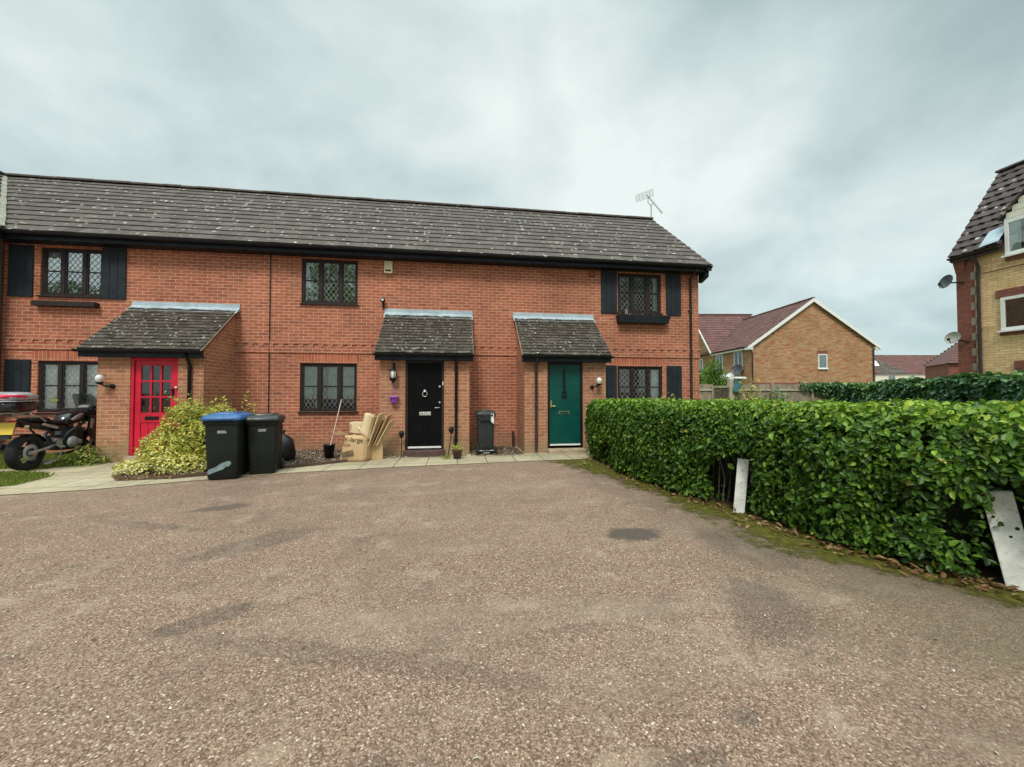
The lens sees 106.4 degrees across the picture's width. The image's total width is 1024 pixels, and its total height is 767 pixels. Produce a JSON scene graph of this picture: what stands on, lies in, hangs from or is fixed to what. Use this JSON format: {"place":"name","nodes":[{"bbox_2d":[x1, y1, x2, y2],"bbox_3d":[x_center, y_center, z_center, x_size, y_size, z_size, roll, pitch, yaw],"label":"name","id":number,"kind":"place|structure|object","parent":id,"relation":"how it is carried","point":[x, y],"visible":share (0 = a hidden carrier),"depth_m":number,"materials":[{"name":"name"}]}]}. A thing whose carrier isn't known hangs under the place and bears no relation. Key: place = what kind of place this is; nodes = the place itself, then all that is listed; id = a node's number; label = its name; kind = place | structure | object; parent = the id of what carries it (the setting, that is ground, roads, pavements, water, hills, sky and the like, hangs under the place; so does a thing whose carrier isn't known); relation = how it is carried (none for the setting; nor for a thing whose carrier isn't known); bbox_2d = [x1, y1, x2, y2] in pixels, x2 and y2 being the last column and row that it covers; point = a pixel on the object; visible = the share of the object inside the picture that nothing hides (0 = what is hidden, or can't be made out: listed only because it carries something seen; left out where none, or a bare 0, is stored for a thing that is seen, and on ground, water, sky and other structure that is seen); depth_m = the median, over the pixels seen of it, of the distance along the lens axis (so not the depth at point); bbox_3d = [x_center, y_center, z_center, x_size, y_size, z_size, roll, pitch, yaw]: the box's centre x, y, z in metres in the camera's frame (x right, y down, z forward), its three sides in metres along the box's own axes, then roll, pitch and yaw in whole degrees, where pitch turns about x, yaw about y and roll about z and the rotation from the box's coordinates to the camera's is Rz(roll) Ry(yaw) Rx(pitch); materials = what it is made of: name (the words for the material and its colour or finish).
{"place":"outdoors","nodes":[
{"label":"outdoors","id":0,"kind":"place"},
{"bbox_2d":[0,445,596,495],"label":"paving path","id":1,"kind":"structure","parent":0,"point":[82,478],"depth_m":6.97,"materials":[{"name":"grey concrete"}]},
{"bbox_2d":[0,469,57,486],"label":"grass","id":2,"kind":"structure","parent":1,"relation":"on","point":[8,478],"depth_m":6.24,"materials":[{"name":"green plant"}]},
{"bbox_2d":[0,452,95,468],"bbox_3d":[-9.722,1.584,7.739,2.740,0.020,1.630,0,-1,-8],"label":"grass plot","id":3,"kind":"object","parent":1,"relation":"on","point":[41,468],"depth_m":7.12,"materials":[{"name":"green plant"}]},
{"bbox_2d":[0,392,96,470],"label":"motorcycle","id":4,"kind":"object","parent":3,"relation":"on","point":[63,431],"visible":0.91,"depth_m":7.04,"materials":[{"name":"metal"}]},
{"bbox_2d":[56,439,119,468],"bbox_3d":[-8.283,1.365,7.499,0.864,0.551,0.874,0,-1,16],"label":"weed","id":5,"kind":"object","parent":1,"relation":"on","point":[87,459],"visible":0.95,"depth_m":7.40,"materials":[{"name":"green plant"}]},
{"bbox_2d":[200,411,252,479],"bbox_3d":[-4.764,1.019,6.456,0.570,1.072,0.780,0,-1,-17],"label":"wheelie bin","id":6,"kind":"object","parent":1,"relation":"on","point":[226,440],"visible":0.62,"depth_m":6.18,"materials":[{"name":"plastic"}]},
{"bbox_2d":[245,413,285,474],"bbox_3d":[-4.370,1.046,6.794,0.540,1.032,0.710,1,-1,-21],"label":"wheelie bin","id":7,"kind":"object","parent":1,"relation":"on","point":[265,431],"visible":1,"depth_m":6.55,"materials":[{"name":"plastic"}]},
{"bbox_2d":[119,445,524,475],"bbox_3d":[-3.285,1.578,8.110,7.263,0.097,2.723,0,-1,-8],"label":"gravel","id":8,"kind":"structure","parent":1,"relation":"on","point":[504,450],"depth_m":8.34,"materials":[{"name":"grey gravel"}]},
{"bbox_2d":[372,437,382,459],"bbox_3d":[-2.884,1.332,8.115,0.280,0.520,0.260,0,-1,-20],"label":"cardboard box","id":9,"kind":"object","parent":1,"relation":"on","point":[377,451],"visible":0.55,"depth_m":8.03,"materials":[{"name":"brown cardboard"}]},
{"bbox_2d":[371,419,384,445],"bbox_3d":[-2.791,1.015,8.024,0.280,0.545,0.245,0,-1,-8],"label":"flattened carton","id":10,"kind":"object","parent":9,"relation":"on","point":[378,430],"visible":0.57,"depth_m":7.96,"materials":[{"name":"cardboard"}]},
{"bbox_2d":[374,414,391,444],"bbox_3d":[-2.716,0.971,8.066,0.340,0.635,0.245,0,-1,-8],"label":"flattened carton","id":11,"kind":"object","parent":9,"relation":"on","point":[386,422],"visible":0.71,"depth_m":8.02,"materials":[{"name":"cardboard"}]},
{"bbox_2d":[376,420,393,444],"bbox_3d":[-2.676,1.036,8.100,0.330,0.505,0.245,0,-1,-8],"label":"flattened carton","id":12,"kind":"object","parent":9,"relation":"on","point":[387,428],"visible":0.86,"depth_m":8.08,"materials":[{"name":"cardboard"}]},
{"bbox_2d":[399,430,403,456],"bbox_3d":[-2.400,1.309,8.318,0.112,0.580,0.109,0,-1,-8],"label":"stake light","id":13,"kind":"object","parent":1,"relation":"on","point":[401,433],"visible":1,"depth_m":8.30,"materials":[{"name":"black metal"}]},
{"bbox_2d":[448,426,453,454],"bbox_3d":[-1.357,1.272,8.427,0.156,0.661,0.109,0,-1,-8],"label":"stake light","id":14,"kind":"object","parent":1,"relation":"on","point":[451,429],"visible":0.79,"depth_m":8.41,"materials":[{"name":"black metal"}]},
{"bbox_2d":[450,442,461,458],"bbox_3d":[-1.167,1.419,8.116,0.284,0.346,0.249,0,-1,-8],"label":"plant pot","id":15,"kind":"object","parent":1,"relation":"on","point":[457,451],"visible":1,"depth_m":8.06,"materials":[{"name":"ceramic"}]},
{"bbox_2d":[0,460,1023,766],"bbox_3d":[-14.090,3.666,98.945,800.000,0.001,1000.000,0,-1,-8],"label":"tarmac ground","id":16,"kind":"structure","parent":0,"point":[240,558],"depth_m":2.23,"materials":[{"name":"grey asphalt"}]},
{"bbox_2d":[112,450,341,480],"bbox_3d":[-4.832,1.595,7.763,4.130,0.040,2.960,0,-1,-8],"label":"planting bed","id":17,"kind":"object","parent":16,"relation":"on","point":[160,477],"visible":0.16,"depth_m":6.58,"materials":[{"name":"soil"}]},
{"bbox_2d":[110,390,255,474],"bbox_3d":[-5.842,0.863,6.982,1.989,1.520,1.334,0,-1,-8],"label":"variegated shrub","id":18,"kind":"object","parent":17,"relation":"on","point":[185,444],"visible":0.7,"depth_m":6.73,"materials":[{"name":"green plant"}]},
{"bbox_2d":[111,463,297,480],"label":"fallen leaves","id":19,"kind":"object","parent":17,"relation":"on","point":[119,477],"visible":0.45,"depth_m":6.25,"materials":[{"name":"brown plant"}]},
{"bbox_2d":[171,459,347,478],"bbox_3d":[-4.146,1.560,7.157,3.348,0.085,0.132,1,-2,-35],"label":"bed edging","id":20,"kind":"object","parent":17,"relation":"on","point":[284,467],"visible":0.29,"depth_m":7.15,"materials":[{"name":"concrete"}]},
{"bbox_2d":[281,430,295,460],"bbox_3d":[-4.631,1.251,7.750,0.479,0.630,0.482,0,-1,-8],"label":"rubbish sack","id":21,"kind":"object","parent":17,"relation":"on","point":[288,452],"visible":0.41,"depth_m":7.66,"materials":[{"name":"black plastic"}]},
{"bbox_2d":[323,444,335,458],"bbox_3d":[-3.862,1.431,8.086,0.244,0.285,0.244,0,-1,-8],"label":"bucket","id":22,"kind":"object","parent":17,"relation":"on","point":[329,449],"visible":0.99,"depth_m":8.01,"materials":[{"name":"black plastic"}]},
{"bbox_2d":[330,399,341,444],"bbox_3d":[-3.811,0.947,8.236,0.023,1.206,0.372,-1,-1,23],"label":"mop handle","id":23,"kind":"object","parent":22,"relation":"in","point":[336,422],"visible":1,"depth_m":8.27,"materials":[{"name":"white wood"}]},
{"bbox_2d":[332,427,371,461],"bbox_3d":[-3.274,1.238,7.915,0.779,0.705,0.424,0,-1,-3],"label":"cardboard box","id":24,"kind":"object","parent":17,"relation":"on","point":[356,448],"visible":0.98,"depth_m":7.76,"materials":[{"name":"brown cardboard"}]},
{"bbox_2d":[350,422,361,433],"bbox_3d":[-3.210,0.926,7.988,0.299,0.249,0.202,0,-1,-8],"label":"carton","id":25,"kind":"object","parent":24,"relation":"on","point":[354,426],"visible":0.66,"depth_m":7.90,"materials":[{"name":"cardboard"}]},
{"bbox_2d":[360,413,374,439],"bbox_3d":[-2.972,0.879,7.867,0.290,0.559,0.086,1,-1,-26],"label":"bent cardboard","id":26,"kind":"object","parent":24,"relation":"in","point":[366,422],"visible":1,"depth_m":7.84,"materials":[{"name":"brown cardboard"}]},
{"bbox_2d":[367,416,377,440],"bbox_3d":[-2.917,0.983,7.947,0.146,0.605,0.286,0,-1,6],"label":"flattened carton","id":27,"kind":"object","parent":24,"relation":"in","point":[375,417],"visible":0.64,"depth_m":7.95,"materials":[{"name":"cardboard"}]},
{"bbox_2d":[368,413,383,445],"bbox_3d":[-2.837,0.954,7.988,0.280,0.665,0.245,0,-1,-8],"label":"flattened carton","id":28,"kind":"object","parent":24,"relation":"on","point":[378,420],"visible":0.79,"depth_m":7.94,"materials":[{"name":"cardboard"}]},
{"bbox_2d":[0,171,712,462],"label":"brick terrace","id":29,"kind":"structure","parent":16,"relation":"on","point":[126,304],"depth_m":9.29,"materials":[{"name":"brick"}]},
{"bbox_2d":[32,361,97,413],"bbox_3d":[-9.945,0.088,8.630,1.280,1.185,0.191,0,-1,-8],"label":"window","id":30,"kind":"structure","parent":29,"relation":"in","point":[60,380],"depth_m":8.65,"materials":[{"name":"brown glass"}]},
{"bbox_2d":[36,248,101,297],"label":"window","id":31,"kind":"structure","parent":29,"relation":"in","point":[75,273],"depth_m":8.72,"materials":[{"name":"clear glass"}]},
{"bbox_2d":[123,358,177,462],"bbox_3d":[-7.341,0.540,8.028,0.944,2.125,0.685,0,-1,-8],"label":"door","id":32,"kind":"structure","parent":29,"relation":"in","point":[163,371],"depth_m":7.85,"materials":[{"name":"red paint"}]},
{"bbox_2d":[297,363,357,412],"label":"window","id":33,"kind":"structure","parent":29,"relation":"in","point":[326,384],"depth_m":9.44,"materials":[{"name":"clear glass"}]},
{"bbox_2d":[299,259,358,305],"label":"window","id":34,"kind":"structure","parent":29,"relation":"in","point":[324,282],"depth_m":9.54,"materials":[{"name":"clear glass"}]},
{"bbox_2d":[389,387,398,402],"bbox_3d":[-2.592,0.209,8.416,0.210,0.443,0.210,0,-1,-8],"label":"hanging pot","id":35,"kind":"object","parent":29,"relation":"hanging from","point":[393,399],"visible":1,"depth_m":8.35,"materials":[{"name":"purple plastic"}]},
{"bbox_2d":[403,361,444,456],"bbox_3d":[-1.943,0.550,8.493,0.890,2.125,0.365,0,-1,-8],"label":"door","id":36,"kind":"structure","parent":29,"relation":"in","point":[424,382],"depth_m":8.61,"materials":[{"name":"black paint"}]},
{"bbox_2d":[547,362,586,453],"bbox_3d":[1.267,0.561,8.970,0.900,2.125,0.325,0,-1,-8],"label":"door","id":37,"kind":"structure","parent":29,"relation":"in","point":[565,379],"depth_m":9.07,"materials":[{"name":"green paint"}]},
{"bbox_2d":[617,273,662,314],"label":"window","id":38,"kind":"structure","parent":29,"relation":"in","point":[637,293],"depth_m":10.68,"materials":[{"name":"black glass"}]},
{"bbox_2d":[618,366,661,399],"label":"window","id":39,"kind":"structure","parent":29,"relation":"in","point":[633,381],"depth_m":10.64,"materials":[{"name":"black glass"}]},
{"bbox_2d":[469,446,523,454],"bbox_3d":[-0.412,1.625,9.250,1.200,0.030,1.260,0,-1,-8],"label":"gravel strip","id":40,"kind":"object","parent":16,"relation":"on","point":[474,452],"visible":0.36,"depth_m":9.04,"materials":[{"name":"gravel"}]},
{"bbox_2d":[475,410,496,454],"bbox_3d":[-0.608,1.105,8.734,0.450,1.002,0.539,0,-1,-12],"label":"wheelie bin","id":41,"kind":"object","parent":40,"relation":"on","point":[485,431],"visible":1,"depth_m":8.57,"materials":[{"name":"plastic"}]},
{"bbox_2d":[574,458,592,466],"bbox_3d":[1.390,1.537,7.423,0.380,0.153,0.404,-1,-1,26],"label":"weed","id":42,"kind":"object","parent":16,"relation":"on","point":[583,462],"visible":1,"depth_m":7.43,"materials":[{"name":"green plant"}]},
{"bbox_2d":[546,459,1023,606],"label":"moss","id":43,"kind":"object","parent":16,"relation":"on","point":[782,539],"visible":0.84,"depth_m":3.64,"materials":[{"name":"green plant"}]},
{"bbox_2d":[875,358,908,380],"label":"distant house","id":44,"kind":"structure","parent":16,"relation":"on","point":[888,371],"depth_m":70.23,"materials":[{"name":"tile"}]},
{"bbox_2d":[888,375,895,379],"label":"window","id":45,"kind":"structure","parent":44,"relation":"in","point":[890,377],"depth_m":69.91,"materials":[{"name":"white plastic"}]},
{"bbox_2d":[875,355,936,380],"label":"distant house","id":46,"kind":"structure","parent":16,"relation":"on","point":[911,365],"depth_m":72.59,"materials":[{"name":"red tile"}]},
{"bbox_2d":[0,0,1023,354],"label":"sky","id":47,"kind":"structure","parent":0,"point":[838,153],"materials":[{"name":"grey"}]},
{"bbox_2d":[698,297,880,385],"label":"gabled house","id":48,"kind":"structure","parent":0,"point":[811,339],"depth_m":25.67,"materials":[{"name":"brick"}]},
{"bbox_2d":[699,359,702,373],"bbox_3d":[15.995,-1.416,32.584,0.100,1.250,1.000,0,-1,0],"label":"window","id":49,"kind":"structure","parent":48,"relation":"in","point":[701,360],"depth_m":32.38,"materials":[{"name":"white plastic"}]},
{"bbox_2d":[716,354,722,371],"bbox_3d":[15.995,-1.535,29.561,0.100,1.350,1.050,0,-1,0],"label":"window","id":50,"kind":"structure","parent":48,"relation":"in","point":[718,357],"depth_m":29.43,"materials":[{"name":"white plastic"}]},
{"bbox_2d":[734,350,742,366],"bbox_3d":[15.995,-1.641,27.088,0.100,1.350,1.100,0,-1,0],"label":"window","id":51,"kind":"structure","parent":48,"relation":"in","point":[738,355],"depth_m":27.05,"materials":[{"name":"white plastic"}]},
{"bbox_2d":[818,354,828,368],"bbox_3d":[20.775,-1.460,25.582,0.700,1.020,0.100,0,-1,0],"label":"window","id":52,"kind":"structure","parent":48,"relation":"in","point":[822,358],"depth_m":25.62,"materials":[{"name":"white plastic"}]},
{"bbox_2d":[592,457,1004,583],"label":"hedge soil","id":53,"kind":"structure","parent":0,"point":[995,574],"depth_m":3.13,"materials":[{"name":"brown soil"}]},
{"bbox_2d":[733,458,748,512],"bbox_3d":[2.702,1.229,4.521,0.115,0.690,0.092,5,-1,30],"label":"white post","id":54,"kind":"object","parent":53,"relation":"on","point":[741,485],"visible":0.83,"depth_m":4.48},
{"bbox_2d":[582,455,1023,601],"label":"fallen leaves","id":55,"kind":"object","parent":53,"relation":"on","point":[893,561],"visible":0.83,"depth_m":3.27,"materials":[{"name":"brown plant"}]},
{"bbox_2d":[584,396,1023,579],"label":"laurel hedge","id":56,"kind":"object","parent":53,"relation":"on","point":[910,479],"visible":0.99,"depth_m":3.43,"materials":[{"name":"green plant"}]},
{"bbox_2d":[981,490,1023,590],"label":"white post","id":57,"kind":"object","parent":53,"relation":"on","point":[1008,538],"visible":0.84,"depth_m":2.79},
{"label":"lawn","id":58,"kind":"structure","parent":0,"visible":0},
{"bbox_2d":[699,359,728,385],"bbox_3d":[9.484,0.331,18.070,1.915,2.999,1.382,0,-1,-8],"label":"conifer bush","id":59,"kind":"object","parent":58,"relation":"on","point":[713,377],"visible":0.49,"depth_m":17.93,"materials":[{"name":"green plant"}]},
{"bbox_2d":[755,384,789,400],"bbox_3d":[11.483,0.870,16.787,1.310,1.669,1.364,-1,-2,38],"label":"garden bush","id":60,"kind":"object","parent":58,"relation":"on","point":[781,395],"visible":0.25,"depth_m":16.73,"materials":[{"name":"green plant"}]},
{"bbox_2d":[699,382,851,402],"bbox_3d":[10.249,0.867,17.044,11.500,1.880,0.130,0,-1,-8],"label":"wooden fence","id":61,"kind":"object","parent":58,"relation":"on","point":[796,392],"visible":0.25,"depth_m":17.30,"materials":[{"name":"brown wood"}]},
{"bbox_2d":[711,379,734,399],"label":"garden gate","id":62,"kind":"structure","parent":61,"relation":"attached to","point":[722,392],"depth_m":16.94,"materials":[{"name":"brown wood"}]},
{"bbox_2d":[733,378,741,393],"bbox_3d":[9.932,0.103,16.870,0.433,0.680,0.120,0,-1,-8],"label":"teal cover","id":63,"kind":"object","parent":62,"relation":"hanging from","point":[737,387],"visible":0.96,"depth_m":16.82,"materials":[{"name":"plastic"}]},
{"bbox_2d":[799,381,839,398],"bbox_3d":[14.186,0.365,17.523,2.410,0.999,0.336,0,-1,-8],"label":"fence ivy","id":64,"kind":"object","parent":61,"relation":"attached to","point":[826,390],"visible":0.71,"depth_m":17.49,"materials":[{"name":"green plant"}]},
{"bbox_2d":[828,370,1023,420],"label":"ivy hedge","id":65,"kind":"object","parent":58,"relation":"on","point":[963,387],"visible":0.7,"depth_m":11.49,"materials":[{"name":"green plant"}]},
{"bbox_2d":[923,343,958,377],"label":"distant house","id":66,"kind":"structure","parent":58,"relation":"on","point":[945,363],"depth_m":42.82,"materials":[{"name":"red brick"}]},
{"bbox_2d":[938,159,1023,373],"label":"buff brick flats","id":67,"kind":"structure","parent":58,"relation":"on","point":[986,257],"depth_m":11.07,"materials":[{"name":"brick"}]},
{"bbox_2d":[997,294,1023,332],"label":"window","id":68,"kind":"structure","parent":67,"relation":"in","point":[1011,307],"depth_m":10.52,"materials":[{"name":"white plastic"}]},
{"bbox_2d":[1001,215,1023,257],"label":"window","id":69,"kind":"structure","parent":67,"relation":"in","point":[1013,228],"depth_m":10.45,"materials":[{"name":"white plastic"}]}
]}

